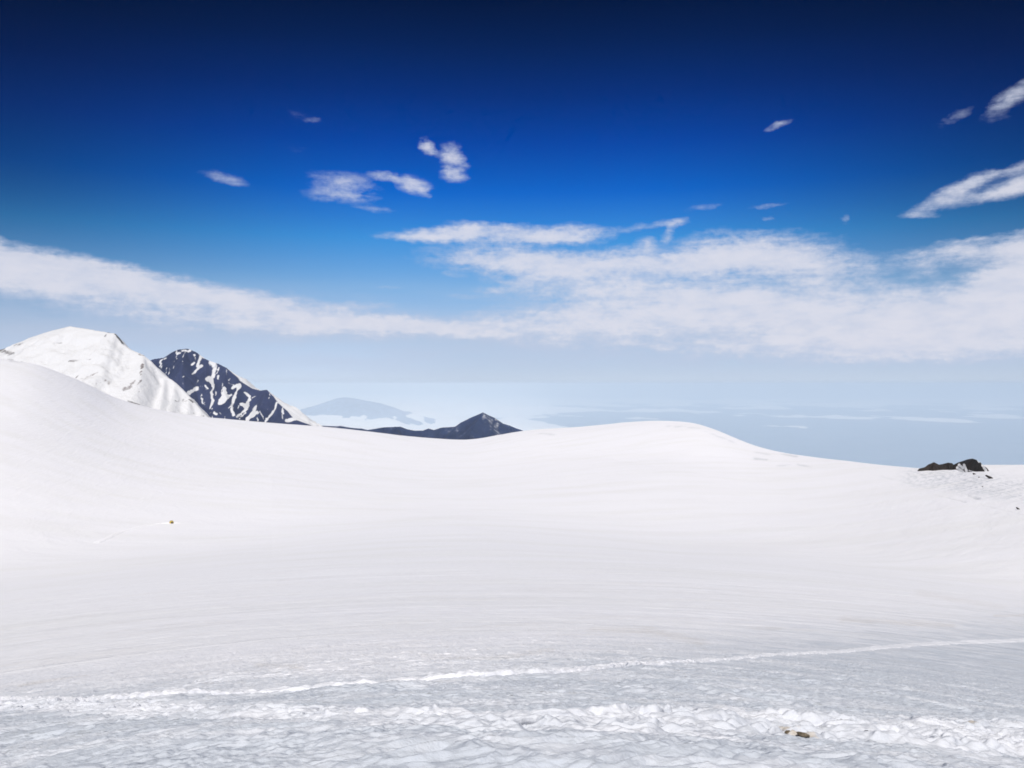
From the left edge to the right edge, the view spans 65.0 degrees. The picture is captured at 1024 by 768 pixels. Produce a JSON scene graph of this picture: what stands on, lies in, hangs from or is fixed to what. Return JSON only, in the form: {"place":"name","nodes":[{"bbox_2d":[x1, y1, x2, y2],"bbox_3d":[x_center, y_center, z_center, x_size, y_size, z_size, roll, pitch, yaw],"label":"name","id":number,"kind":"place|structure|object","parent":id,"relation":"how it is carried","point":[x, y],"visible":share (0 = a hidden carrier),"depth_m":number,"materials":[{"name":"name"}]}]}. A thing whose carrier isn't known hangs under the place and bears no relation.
{"place":"outdoors","nodes":[
{"label":"outdoors","id":0,"kind":"place"},
{"bbox_2d":[0,326,208,416],"bbox_3d":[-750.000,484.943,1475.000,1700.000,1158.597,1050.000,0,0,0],"label":"snow mountain","id":1,"kind":"structure","parent":0,"point":[113,364],"depth_m":1222.42,"materials":[{"name":"white snow"}]},
{"bbox_2d":[150,349,322,426],"bbox_3d":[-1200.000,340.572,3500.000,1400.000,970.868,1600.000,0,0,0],"label":"rock mountain","id":2,"kind":"structure","parent":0,"point":[213,389],"depth_m":3160.43,"materials":[{"name":"grey stone"}]},
{"bbox_2d":[300,397,436,425],"bbox_3d":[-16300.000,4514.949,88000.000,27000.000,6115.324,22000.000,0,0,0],"label":"distant mountain","id":3,"kind":"structure","parent":0,"point":[345,407],"depth_m":85257.52,"materials":[{"name":"white snow"}]},
{"bbox_2d":[323,413,522,439],"bbox_3d":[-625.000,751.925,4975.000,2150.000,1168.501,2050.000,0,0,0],"label":"rock ridge","id":4,"kind":"object","parent":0,"point":[482,425],"visible":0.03,"depth_m":4705.83,"materials":[{"name":"grey stone"}]},
{"bbox_2d":[0,359,1023,767],"bbox_3d":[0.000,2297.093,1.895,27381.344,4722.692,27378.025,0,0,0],"label":"snow field","id":5,"kind":"structure","parent":0,"point":[282,555],"depth_m":107.01,"materials":[{"name":"white snow"}]},
{"bbox_2d":[94,522,183,543],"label":"trail","id":6,"kind":"object","parent":5,"relation":"on","point":[110,537],"visible":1,"depth_m":343.35,"materials":[{"name":"white snow"}]},
{"bbox_2d":[918,462,953,470],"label":"rock outcrop","id":7,"kind":"object","parent":5,"relation":"on","point":[933,466],"visible":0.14,"depth_m":531.91,"materials":[{"name":"stone"}]},
{"bbox_2d":[950,458,988,472],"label":"rock outcrop","id":8,"kind":"object","parent":5,"relation":"on","point":[971,465],"visible":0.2,"depth_m":481.24,"materials":[{"name":"black stone"}]},
{"bbox_2d":[0,697,1023,756],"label":"path","id":9,"kind":"structure","parent":0,"point":[995,736],"depth_m":6.35,"materials":[{"name":"white snow"}]},
{"bbox_2d":[796,732,809,736],"bbox_3d":[2.090,2.517,5.770,0.097,0.031,0.066,15,-18,-6],"label":"stone","id":10,"kind":"object","parent":9,"relation":"on","point":[802,734],"visible":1,"depth_m":5.75,"materials":[{"name":"stone"}]},
{"bbox_2d":[0,638,1023,701],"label":"track","id":11,"kind":"structure","parent":0,"point":[470,672],"depth_m":11.23,"materials":[{"name":"white snow"}]},
{"bbox_2d":[0,0,1023,395],"label":"sky","id":12,"kind":"structure","parent":0,"point":[296,197],"materials":[{"name":"blue"}]},
{"bbox_2d":[274,394,1023,430],"bbox_3d":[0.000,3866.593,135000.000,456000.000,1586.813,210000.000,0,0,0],"label":"cloud","id":13,"kind":"structure","parent":0,"point":[518,412],"depth_m":143602.42,"materials":[{"name":"white"}]},
{"bbox_2d":[496,396,1023,467],"bbox_3d":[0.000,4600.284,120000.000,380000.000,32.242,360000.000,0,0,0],"label":"lowland","id":14,"kind":"structure","parent":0,"point":[913,443],"depth_m":83165.80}
]}

